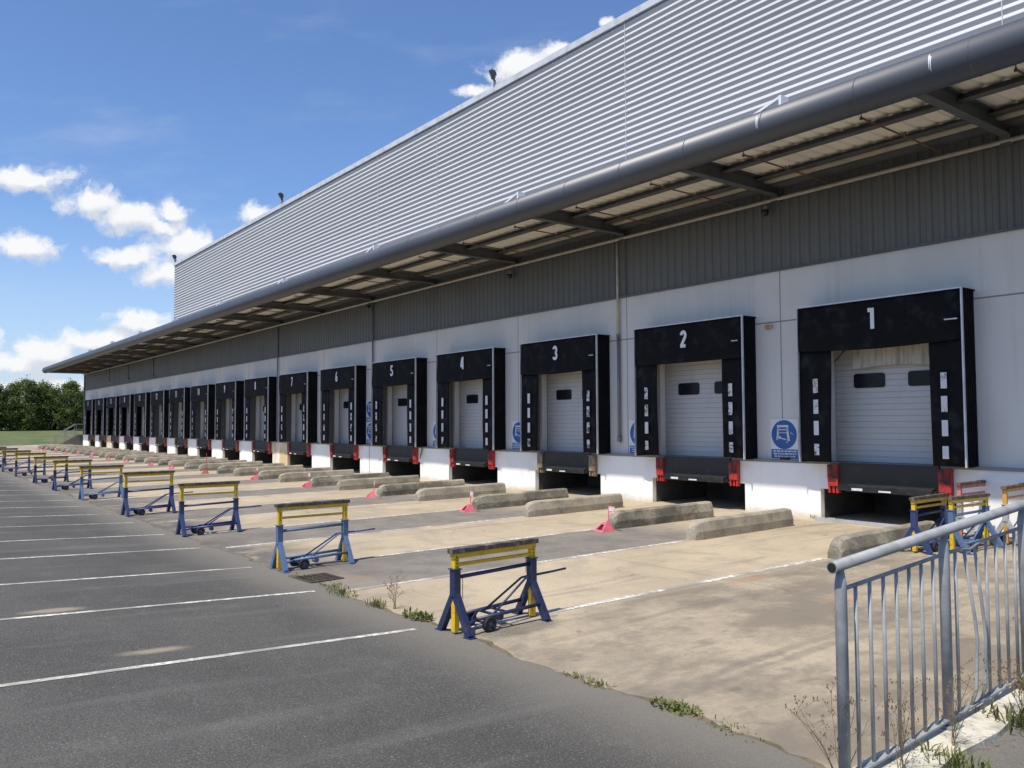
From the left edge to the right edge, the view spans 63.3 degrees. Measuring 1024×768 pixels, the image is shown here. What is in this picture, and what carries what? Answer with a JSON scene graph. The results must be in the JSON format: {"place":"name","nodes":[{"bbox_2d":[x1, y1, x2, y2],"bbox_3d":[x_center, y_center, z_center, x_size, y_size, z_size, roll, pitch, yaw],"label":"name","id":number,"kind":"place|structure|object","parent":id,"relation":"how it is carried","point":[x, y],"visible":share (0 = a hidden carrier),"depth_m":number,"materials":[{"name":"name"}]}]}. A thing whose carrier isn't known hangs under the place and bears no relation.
{"place":"outdoors","nodes":[
{"label":"outdoors","id":0,"kind":"place"},
{"bbox_2d":[0,426,82,445],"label":"grass bank","id":1,"kind":"structure","parent":0,"point":[28,437],"depth_m":107.53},
{"bbox_2d":[0,383,14,427],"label":"tree","id":2,"kind":"object","parent":1,"relation":"on","point":[2,395],"visible":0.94,"depth_m":128.24,"materials":[{"name":"green plant"}]},
{"bbox_2d":[0,386,27,430],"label":"tree","id":3,"kind":"object","parent":1,"relation":"on","point":[9,395],"visible":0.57,"depth_m":129.82,"materials":[{"name":"green plant"}]},
{"bbox_2d":[1,374,51,430],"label":"tree","id":4,"kind":"object","parent":1,"relation":"on","point":[27,386],"visible":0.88,"depth_m":129.91,"materials":[{"name":"green plant"}]},
{"bbox_2d":[18,384,58,429],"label":"tree","id":5,"kind":"object","parent":1,"relation":"on","point":[43,394],"visible":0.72,"depth_m":131.62,"materials":[{"name":"green plant"}]},
{"bbox_2d":[19,379,59,429],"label":"tree","id":6,"kind":"object","parent":1,"relation":"on","point":[46,384],"visible":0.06,"depth_m":136.88,"materials":[{"name":"green plant"}]},
{"bbox_2d":[39,385,73,429],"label":"tree","id":7,"kind":"object","parent":1,"relation":"on","point":[52,396],"visible":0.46,"depth_m":133.59,"materials":[{"name":"green plant"}]},
{"bbox_2d":[49,380,83,429],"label":"tree","id":8,"kind":"object","parent":1,"relation":"on","point":[72,388],"visible":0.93,"depth_m":132.84,"materials":[{"name":"green plant"}]},
{"bbox_2d":[53,377,83,428],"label":"tree","id":9,"kind":"object","parent":1,"relation":"on","point":[63,387],"visible":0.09,"depth_m":140.41,"materials":[{"name":"green plant"}]},
{"bbox_2d":[0,0,647,408],"label":"sky","id":10,"kind":"structure","parent":0,"point":[135,135],"materials":[{"name":"blue"}]},
{"bbox_2d":[0,471,820,767],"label":"asphalt yard","id":11,"kind":"structure","parent":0,"point":[425,695],"depth_m":6.97,"materials":[{"name":"asphalt"}]},
{"bbox_2d":[0,482,416,686],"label":"parking lines","id":12,"kind":"object","parent":11,"relation":"on","point":[146,665],"visible":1,"depth_m":9.06,"materials":[{"name":"paint"}]},
{"bbox_2d":[785,677,881,767],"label":"dry weed","id":13,"kind":"object","parent":11,"relation":"on","point":[819,739],"visible":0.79,"depth_m":5.07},
{"bbox_2d":[853,682,1023,767],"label":"kerb","id":14,"kind":"structure","parent":11,"relation":"on","point":[978,730],"depth_m":5.63,"materials":[{"name":"concrete"}]},
{"bbox_2d":[881,677,949,767],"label":"dry weed","id":15,"kind":"object","parent":14,"relation":"on","point":[901,746],"visible":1,"depth_m":5.20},
{"bbox_2d":[826,500,1023,767],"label":"galvanised railing","id":16,"kind":"object","parent":14,"relation":"on","point":[838,567],"visible":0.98,"depth_m":5.70,"materials":[{"name":"metal"}]},
{"bbox_2d":[912,737,996,767],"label":"weed clump","id":17,"kind":"object","parent":14,"relation":"on","point":[956,759],"visible":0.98,"depth_m":5.24,"materials":[{"name":"green plant"}]},
{"bbox_2d":[936,652,1001,745],"bbox_3d":[2.982,2.100,5.459,0.375,0.704,0.453,2,-3,-37],"label":"dry weed","id":18,"kind":"object","parent":14,"relation":"on","point":[953,740],"visible":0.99,"depth_m":5.46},
{"bbox_2d":[6,472,825,767],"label":"seam dirt","id":19,"kind":"structure","parent":0,"point":[509,654],"depth_m":7.28,"materials":[{"name":"soil"}]},
{"bbox_2d":[364,597,386,608],"bbox_3d":[-1.679,2.684,10.251,0.300,0.119,0.409,0,-3,-5],"label":"weed clump","id":20,"kind":"object","parent":19,"relation":"on","point":[376,602],"visible":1,"depth_m":10.21,"materials":[{"name":"green plant"}]},
{"bbox_2d":[649,695,703,716],"bbox_3d":[1.278,2.523,6.524,0.276,0.057,0.520,2,-3,-37],"label":"weed clump","id":21,"kind":"object","parent":19,"relation":"on","point":[672,705],"visible":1,"depth_m":6.49,"materials":[{"name":"green plant"}]},
{"bbox_2d":[0,444,1021,767],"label":"concrete apron","id":22,"kind":"object","parent":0,"point":[750,654],"visible":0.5,"depth_m":10.98,"materials":[{"name":"concrete"}]},
{"bbox_2d":[0,448,26,467],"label":"trailer trestle","id":23,"kind":"object","parent":22,"relation":"on","point":[16,449],"visible":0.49,"depth_m":45.21,"materials":[{"name":"blue paint"}]},
{"bbox_2d":[1,450,41,471],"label":"trailer trestle","id":24,"kind":"object","parent":22,"relation":"on","point":[11,469],"visible":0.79,"depth_m":41.11,"materials":[{"name":"blue paint"}]},
{"bbox_2d":[15,452,53,476],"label":"trailer trestle","id":25,"kind":"object","parent":22,"relation":"on","point":[31,471],"visible":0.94,"depth_m":37.40,"materials":[{"name":"blue paint"}]},
{"bbox_2d":[32,456,74,483],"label":"trailer trestle","id":26,"kind":"object","parent":22,"relation":"on","point":[45,480],"visible":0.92,"depth_m":32.90,"materials":[{"name":"blue paint"}]},
{"bbox_2d":[54,424,82,444],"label":"end stairs","id":27,"kind":"structure","parent":22,"relation":"on","point":[76,439],"depth_m":85.07,"materials":[{"name":"concrete"}]},
{"bbox_2d":[52,459,103,490],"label":"trailer trestle","id":28,"kind":"object","parent":22,"relation":"on","point":[66,486],"visible":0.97,"depth_m":29.20,"materials":[{"name":"blue paint"}]},
{"bbox_2d":[78,465,139,499],"bbox_3d":[-12.429,3.023,25.704,1.730,1.028,0.620,2,-3,-39],"label":"trailer trestle","id":29,"kind":"object","parent":22,"relation":"on","point":[81,495],"visible":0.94,"depth_m":25.52,"materials":[{"name":"blue paint"}]},
{"bbox_2d":[90,450,136,455],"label":"wheel guide","id":30,"kind":"object","parent":22,"relation":"on","point":[96,453],"visible":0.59,"depth_m":59.43,"materials":[{"name":"concrete"}]},
{"bbox_2d":[105,451,153,457],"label":"wheel guide","id":31,"kind":"object","parent":22,"relation":"on","point":[111,455],"visible":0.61,"depth_m":55.48,"materials":[{"name":"concrete"}]},
{"bbox_2d":[115,453,165,459],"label":"wheel guide","id":32,"kind":"object","parent":22,"relation":"on","point":[119,456],"visible":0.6,"depth_m":53.09,"materials":[{"name":"concrete"}]},
{"bbox_2d":[123,453,174,460],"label":"wheel guide","id":33,"kind":"object","parent":22,"relation":"on","point":[131,457],"visible":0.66,"depth_m":51.53,"materials":[{"name":"concrete"}]},
{"bbox_2d":[120,470,192,516],"bbox_3d":[-9.001,2.761,21.189,1.731,1.088,0.620,2,-4,-40],"label":"trailer trestle","id":34,"kind":"object","parent":22,"relation":"on","point":[141,510],"visible":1,"depth_m":21.00,"materials":[{"name":"blue paint"}]},
{"bbox_2d":[134,455,188,461],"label":"wheel guide","id":35,"kind":"object","parent":22,"relation":"on","point":[139,459],"visible":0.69,"depth_m":49.16,"materials":[{"name":"concrete"}]},
{"bbox_2d":[144,456,199,463],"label":"wheel guide","id":36,"kind":"object","parent":22,"relation":"on","point":[149,460],"visible":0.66,"depth_m":47.57,"materials":[{"name":"concrete"}]},
{"bbox_2d":[158,457,215,465],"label":"wheel guide","id":37,"kind":"object","parent":22,"relation":"on","point":[161,462],"visible":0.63,"depth_m":45.27,"materials":[{"name":"concrete"}]},
{"bbox_2d":[168,458,227,466],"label":"wheel guide","id":38,"kind":"object","parent":22,"relation":"on","point":[178,463],"visible":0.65,"depth_m":43.65,"materials":[{"name":"concrete"}]},
{"bbox_2d":[184,460,246,468],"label":"wheel guide","id":39,"kind":"object","parent":22,"relation":"on","point":[192,465],"visible":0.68,"depth_m":41.26,"materials":[{"name":"concrete"}]},
{"bbox_2d":[175,481,260,536],"bbox_3d":[-6.089,2.576,17.390,1.730,1.068,0.620,2,-3,-37],"label":"trailer trestle","id":40,"kind":"object","parent":22,"relation":"on","point":[198,529],"visible":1,"depth_m":17.21,"materials":[{"name":"blue paint"}]},
{"bbox_2d":[198,461,262,470],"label":"wheel guide","id":41,"kind":"object","parent":22,"relation":"on","point":[211,467],"visible":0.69,"depth_m":39.71,"materials":[{"name":"concrete"}]},
{"bbox_2d":[217,463,283,473],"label":"wheel guide","id":42,"kind":"object","parent":22,"relation":"on","point":[227,469],"visible":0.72,"depth_m":37.37,"materials":[{"name":"concrete"}]},
{"bbox_2d":[233,465,302,475],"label":"wheel guide","id":43,"kind":"object","parent":22,"relation":"on","point":[246,471],"visible":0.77,"depth_m":35.69,"materials":[{"name":"concrete"}]},
{"bbox_2d":[257,467,330,479],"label":"wheel guide","id":44,"kind":"object","parent":22,"relation":"on","point":[268,474],"visible":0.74,"depth_m":33.40,"materials":[{"name":"concrete"}]},
{"bbox_2d":[278,469,353,482],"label":"wheel guide","id":45,"kind":"object","parent":22,"relation":"on","point":[293,476],"visible":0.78,"depth_m":31.84,"materials":[{"name":"concrete"}]},
{"bbox_2d":[292,572,343,582],"bbox_3d":[-2.829,2.825,12.120,0.540,0.017,0.580,2,-4,-41],"label":"drain grate","id":46,"kind":"object","parent":22,"relation":"on","point":[322,577],"visible":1,"depth_m":12.09,"materials":[{"name":"metal"}]},
{"bbox_2d":[268,499,374,572],"bbox_3d":[-2.968,2.387,13.336,1.730,1.028,0.620,2,-3,-38],"label":"trailer trestle","id":47,"kind":"object","parent":22,"relation":"on","point":[280,557],"visible":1,"depth_m":13.15,"materials":[{"name":"blue paint"}]},
{"bbox_2d":[325,585,358,597],"bbox_3d":[-2.235,2.737,10.986,0.380,0.088,0.686,2,-3,-37],"label":"weed clump","id":48,"kind":"object","parent":22,"relation":"on","point":[343,591],"visible":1,"depth_m":10.97,"materials":[{"name":"green plant"}]},
{"bbox_2d":[309,472,389,486],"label":"wheel guide","id":49,"kind":"object","parent":22,"relation":"on","point":[330,480],"visible":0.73,"depth_m":29.50,"materials":[{"name":"concrete"}]},
{"bbox_2d":[336,475,419,490],"bbox_3d":[-4.529,3.359,28.270,3.050,0.374,0.305,1,-3,-37],"label":"wheel guide","id":50,"kind":"object","parent":22,"relation":"on","point":[355,484],"visible":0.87,"depth_m":27.95,"materials":[{"name":"concrete"}]},
{"bbox_2d":[384,570,403,608],"bbox_3d":[-1.423,2.506,10.158,0.358,0.459,0.254,6,-6,-65],"label":"dry weed","id":51,"kind":"object","parent":22,"relation":"on","point":[393,589],"visible":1,"depth_m":10.11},
{"bbox_2d":[1,448,826,629],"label":"lane lines","id":52,"kind":"object","parent":22,"relation":"on","point":[618,598],"visible":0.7,"depth_m":14.07,"materials":[{"name":"paint"}]},
{"bbox_2d":[402,607,433,621],"bbox_3d":[-1.108,2.656,9.615,0.276,0.109,0.540,2,-4,-43],"label":"weed clump","id":53,"kind":"object","parent":22,"relation":"on","point":[416,615],"visible":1,"depth_m":9.56,"materials":[{"name":"green plant"}]},
{"bbox_2d":[377,479,464,496],"bbox_3d":[-2.815,3.243,26.005,3.050,0.373,0.305,1,-3,-37],"label":"wheel guide","id":54,"kind":"object","parent":22,"relation":"on","point":[398,489],"visible":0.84,"depth_m":25.61,"materials":[{"name":"concrete"}]},
{"bbox_2d":[414,482,505,501],"bbox_3d":[-1.483,3.156,24.325,3.050,0.374,0.305,1,-3,-38],"label":"wheel guide","id":55,"kind":"object","parent":22,"relation":"on","point":[441,493],"visible":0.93,"depth_m":24.09,"materials":[{"name":"concrete"}]},
{"bbox_2d":[460,491,475,511],"bbox_3d":[-1.089,2.912,20.618,0.320,0.500,0.404,1,-3,-25],"label":"wheel chock","id":56,"kind":"object","parent":22,"relation":"on","point":[468,508],"visible":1,"depth_m":20.57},
{"bbox_2d":[435,538,565,639],"bbox_3d":[-0.009,2.240,9.416,1.730,0.918,0.620,2,-4,-41],"label":"trailer trestle","id":57,"kind":"object","parent":22,"relation":"on","point":[455,611],"visible":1,"depth_m":9.20,"materials":[{"name":"blue paint"}]},
{"bbox_2d":[472,488,568,509],"bbox_3d":[0.251,3.038,22.024,3.050,0.374,0.305,1,-3,-37],"label":"wheel guide","id":58,"kind":"object","parent":22,"relation":"on","point":[498,500],"visible":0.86,"depth_m":21.73,"materials":[{"name":"concrete"}]},
{"bbox_2d":[42,0,1023,536],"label":"warehouse building","id":59,"kind":"structure","parent":22,"relation":"on","point":[620,178],"depth_m":21.82,"materials":[{"name":"metal"}]},
{"bbox_2d":[84,399,94,434],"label":"dock shelter","id":60,"kind":"object","parent":59,"relation":"attached to","point":[89,408],"visible":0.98,"depth_m":80.86,"materials":[{"name":"black rubber"}]},
{"bbox_2d":[94,398,106,434],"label":"dock shelter","id":61,"kind":"object","parent":59,"relation":"attached to","point":[100,404],"visible":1,"depth_m":76.76,"materials":[{"name":"black rubber"}]},
{"bbox_2d":[106,396,119,435],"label":"dock shelter","id":62,"kind":"object","parent":59,"relation":"attached to","point":[113,402],"visible":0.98,"depth_m":72.58,"materials":[{"name":"black rubber"}]},
{"bbox_2d":[119,394,133,435],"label":"dock shelter","id":63,"kind":"object","parent":59,"relation":"attached to","point":[127,400],"visible":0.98,"depth_m":68.39,"materials":[{"name":"black rubber"}]},
{"bbox_2d":[134,392,150,436],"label":"dock shelter","id":64,"kind":"object","parent":59,"relation":"attached to","point":[142,399],"visible":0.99,"depth_m":64.34,"materials":[{"name":"black rubber"}]},
{"bbox_2d":[150,390,169,437],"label":"dock shelter","id":65,"kind":"object","parent":59,"relation":"attached to","point":[159,397],"visible":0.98,"depth_m":60.40,"materials":[{"name":"black rubber"}]},
{"bbox_2d":[169,387,190,437],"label":"dock shelter","id":66,"kind":"object","parent":59,"relation":"attached to","point":[177,395],"visible":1,"depth_m":56.24,"materials":[{"name":"black rubber"}]},
{"bbox_2d":[190,384,214,438],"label":"dock shelter","id":67,"kind":"object","parent":59,"relation":"attached to","point":[202,393],"visible":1,"depth_m":52.07,"materials":[{"name":"black rubber"}]},
{"bbox_2d":[215,381,243,439],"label":"dock shelter","id":68,"kind":"object","parent":59,"relation":"attached to","point":[232,390],"visible":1,"depth_m":47.88,"materials":[{"name":"black rubber"}]},
{"bbox_2d":[230,399,231,438],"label":"dock door","id":69,"kind":"structure","parent":59,"relation":"in","point":[230,399],"depth_m":50.11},
{"bbox_2d":[244,376,276,441],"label":"dock shelter","id":70,"kind":"object","parent":59,"relation":"attached to","point":[266,387],"visible":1,"depth_m":44.06,"materials":[{"name":"black rubber"}]},
{"bbox_2d":[260,396,263,439],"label":"dock door","id":71,"kind":"structure","parent":59,"relation":"in","point":[261,397],"depth_m":46.06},
{"bbox_2d":[278,371,317,442],"bbox_3d":[-10.580,1.170,40.949,0.552,3.405,3.552,2,-3,-37],"label":"dock shelter","id":72,"kind":"object","parent":59,"relation":"attached to","point":[304,384],"visible":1,"depth_m":39.98,"materials":[{"name":"black rubber"}]},
{"bbox_2d":[296,393,301,441],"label":"dock door","id":73,"kind":"structure","parent":59,"relation":"in","point":[298,396],"depth_m":42.03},
{"bbox_2d":[320,365,365,444],"bbox_3d":[-7.551,0.966,36.976,0.552,3.405,3.552,2,-3,-37],"label":"dock shelter","id":74,"kind":"object","parent":59,"relation":"attached to","point":[352,379],"visible":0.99,"depth_m":36.01,"materials":[{"name":"black rubber"}]},
{"bbox_2d":[339,389,348,443],"bbox_3d":[-7.153,1.362,37.270,0.034,2.618,2.750,2,-3,-37],"label":"dock door","id":75,"kind":"structure","parent":59,"relation":"in","point":[343,393],"depth_m":37.98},
{"bbox_2d":[366,400,370,421],"bbox_3d":[-6.017,1.160,35.385,0.031,0.930,0.740,2,-3,-37],"label":"safety sign","id":76,"kind":"object","parent":59,"relation":"attached to","point":[368,410],"visible":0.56,"depth_m":35.51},
{"bbox_2d":[367,422,370,443],"bbox_3d":[-6.000,2.098,35.324,0.031,0.930,0.740,2,-3,-37],"label":"safety sign","id":77,"kind":"object","parent":59,"relation":"attached to","point":[368,432],"visible":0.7,"depth_m":35.43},
{"bbox_2d":[371,357,426,446],"bbox_3d":[-4.523,0.761,33.003,0.552,3.405,3.552,2,-3,-37],"label":"dock shelter","id":78,"kind":"object","parent":59,"relation":"attached to","point":[411,373],"visible":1,"depth_m":32.05,"materials":[{"name":"black rubber"}]},
{"bbox_2d":[392,385,406,445],"bbox_3d":[-4.125,1.157,33.297,0.034,2.618,2.750,2,-3,-37],"label":"dock door","id":79,"kind":"structure","parent":59,"relation":"in","point":[399,393],"depth_m":33.90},
{"bbox_2d":[433,422,435,446],"bbox_3d":[-2.754,1.879,31.065,0.031,0.930,0.740,2,-3,-37],"label":"safety sign","id":80,"kind":"object","parent":59,"relation":"attached to","point":[434,434],"visible":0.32,"depth_m":31.26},
{"bbox_2d":[436,347,505,449],"bbox_3d":[-1.498,0.557,29.027,0.561,3.405,3.552,2,-3,-37],"label":"dock shelter","id":81,"kind":"object","parent":59,"relation":"attached to","point":[487,365],"visible":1,"depth_m":28.13,"materials":[{"name":"black rubber"}]},
{"bbox_2d":[459,379,482,447],"bbox_3d":[-1.096,0.953,29.324,0.034,2.618,2.750,2,-3,-37],"label":"dock door","id":82,"kind":"structure","parent":59,"relation":"in","point":[470,392],"depth_m":29.81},
{"bbox_2d":[489,69,496,85],"bbox_3d":[-0.666,-10.546,28.662,0.273,0.560,0.324,0,-3,1],"label":"floodlight","id":83,"kind":"object","parent":59,"relation":"on","point":[492,73],"visible":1,"depth_m":28.56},
{"bbox_2d":[512,421,519,449],"bbox_3d":[0.233,1.677,27.147,0.031,0.930,0.740,2,-3,-37],"label":"safety sign","id":84,"kind":"object","parent":59,"relation":"attached to","point":[515,435],"visible":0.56,"depth_m":27.26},
{"bbox_2d":[547,371,582,451],"bbox_3d":[1.932,0.748,25.351,0.034,2.618,2.750,2,-3,-37],"label":"dock door","id":85,"kind":"structure","parent":59,"relation":"in","point":[564,390],"depth_m":25.73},
{"bbox_2d":[520,334,610,453],"bbox_3d":[1.534,0.352,25.056,0.552,3.405,3.552,2,-3,-37],"label":"dock shelter","id":86,"kind":"object","parent":59,"relation":"attached to","point":[588,356],"visible":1,"depth_m":24.21,"materials":[{"name":"black rubber"}]},
{"bbox_2d":[629,420,636,453],"bbox_3d":[3.497,1.457,22.864,0.031,0.930,0.740,2,-3,-37],"label":"safety sign","id":87,"kind":"object","parent":59,"relation":"attached to","point":[632,436],"visible":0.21,"depth_m":23.07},
{"bbox_2d":[665,359,723,456],"bbox_3d":[4.961,0.544,21.378,0.034,2.618,2.750,2,-3,-37],"label":"dock door","id":88,"kind":"structure","parent":59,"relation":"in","point":[693,390],"depth_m":21.65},
{"bbox_2d":[633,315,757,459],"bbox_3d":[4.563,0.148,21.083,0.552,3.405,3.552,2,-3,-37],"label":"dock shelter","id":89,"kind":"object","parent":59,"relation":"attached to","point":[730,341],"visible":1,"depth_m":20.28,"materials":[{"name":"black rubber"}]},
{"bbox_2d":[761,206,770,216],"bbox_3d":[5.972,-4.059,19.560,0.250,0.250,0.180,2,-3,-37],"label":"security camera","id":90,"kind":"object","parent":59,"relation":"attached to","point":[766,211],"visible":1,"depth_m":19.51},
{"bbox_2d":[770,419,798,459],"bbox_3d":[6.290,1.269,19.201,0.031,0.930,0.740,2,-3,-37],"label":"safety sign","id":91,"kind":"object","parent":59,"relation":"attached to","point":[784,435],"visible":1,"depth_m":19.18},
{"bbox_2d":[834,350,932,463],"bbox_3d":[7.990,0.340,17.404,0.034,2.618,2.750,2,-3,-37],"label":"dock door","id":92,"kind":"structure","parent":59,"relation":"in","point":[883,412],"depth_m":17.59,"materials":[{"name":"metal"}]},
{"bbox_2d":[796,287,978,467],"bbox_3d":[7.641,-0.055,17.148,0.678,3.405,3.552,2,-3,-37],"label":"dock shelter","id":93,"kind":"object","parent":59,"relation":"attached to","point":[934,330],"visible":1,"depth_m":16.64,"materials":[{"name":"black rubber"}]},
{"bbox_2d":[522,493,622,516],"bbox_3d":[1.512,2.948,20.265,3.050,0.374,0.306,1,-3,-37],"label":"wheel guide","id":94,"kind":"object","parent":22,"relation":"on","point":[537,508],"visible":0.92,"depth_m":20.05,"materials":[{"name":"concrete"}]},
{"bbox_2d":[584,675,615,689],"bbox_3d":[0.753,2.554,7.111,0.280,0.054,0.221,-2,-3,28],"label":"weed clump","id":95,"kind":"object","parent":22,"relation":"on","point":[597,682],"visible":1,"depth_m":7.12,"materials":[{"name":"green plant"}]},
{"bbox_2d":[593,506,614,532],"bbox_3d":[1.872,2.712,16.728,0.320,0.501,0.398,1,-3,-31],"label":"wheel chock","id":96,"kind":"object","parent":22,"relation":"on","point":[602,527],"visible":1,"depth_m":16.70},
{"bbox_2d":[607,501,713,528],"bbox_3d":[3.247,2.832,18.018,3.050,0.374,0.305,1,-3,-37],"label":"wheel guide","id":97,"kind":"object","parent":22,"relation":"on","point":[629,518],"visible":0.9,"depth_m":17.81,"materials":[{"name":"concrete"}]},
{"bbox_2d":[689,715,763,742],"bbox_3d":[1.571,2.509,6.082,0.326,0.037,0.655,2,-3,-37],"label":"weed clump","id":98,"kind":"object","parent":22,"relation":"on","point":[712,721],"visible":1,"depth_m":6.11,"materials":[{"name":"green plant"}]},
{"bbox_2d":[686,508,793,540],"bbox_3d":[4.511,2.746,16.341,3.050,0.374,0.305,1,-3,-38],"label":"wheel guide","id":99,"kind":"object","parent":22,"relation":"on","point":[715,527],"visible":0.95,"depth_m":16.09,"materials":[{"name":"concrete"}]},
{"bbox_2d":[814,517,895,526],"bbox_3d":[7.280,2.866,17.118,0.100,0.075,2.300,2,-3,-37],"label":"steel strip","id":100,"kind":"object","parent":22,"relation":"on","point":[852,522],"visible":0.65,"depth_m":17.28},
{"bbox_2d":[828,521,938,558],"bbox_3d":[6.318,2.629,14.073,3.050,0.373,0.305,1,-3,-37],"label":"wheel guide","id":101,"kind":"object","parent":22,"relation":"on","point":[843,545],"visible":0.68,"depth_m":13.54,"materials":[{"name":"concrete"}]},
{"bbox_2d":[900,493,959,554],"bbox_3d":[7.231,2.340,14.172,1.731,0.918,0.620,2,-4,-39],"label":"trailer trestle","id":102,"kind":"object","parent":22,"relation":"on","point":[914,529],"visible":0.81,"depth_m":13.77,"materials":[{"name":"blue paint"}]},
{"bbox_2d":[938,493,1002,554],"bbox_3d":[7.875,2.328,14.085,1.731,0.918,0.620,2,-3,-34],"label":"trailer trestle","id":103,"kind":"object","parent":22,"relation":"on","point":[985,527],"visible":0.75,"depth_m":13.91,"materials":[{"name":"blue paint"}]},
{"bbox_2d":[955,480,994,538],"bbox_3d":[8.692,2.313,15.458,1.731,1.038,0.620,2,-3,-38],"label":"trailer trestle","id":104,"kind":"object","parent":22,"relation":"on","point":[968,484],"visible":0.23,"depth_m":15.02,"materials":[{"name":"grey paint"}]},
{"bbox_2d":[990,483,1023,543],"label":"trailer trestle","id":105,"kind":"object","parent":22,"relation":"on","point":[1005,524],"visible":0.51,"depth_m":14.37,"materials":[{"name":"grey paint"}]},
{"bbox_2d":[948,723,1023,767],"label":"footpath","id":106,"kind":"structure","parent":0,"point":[1005,749],"depth_m":5.46,"materials":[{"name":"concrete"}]},
{"bbox_2d":[966,694,1023,731],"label":"weed clump","id":107,"kind":"object","parent":106,"relation":"on","point":[1010,717],"visible":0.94,"depth_m":5.85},
{"bbox_2d":[983,656,1023,716],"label":"dry weed","id":108,"kind":"object","parent":106,"relation":"on","point":[1014,684],"visible":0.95,"depth_m":5.98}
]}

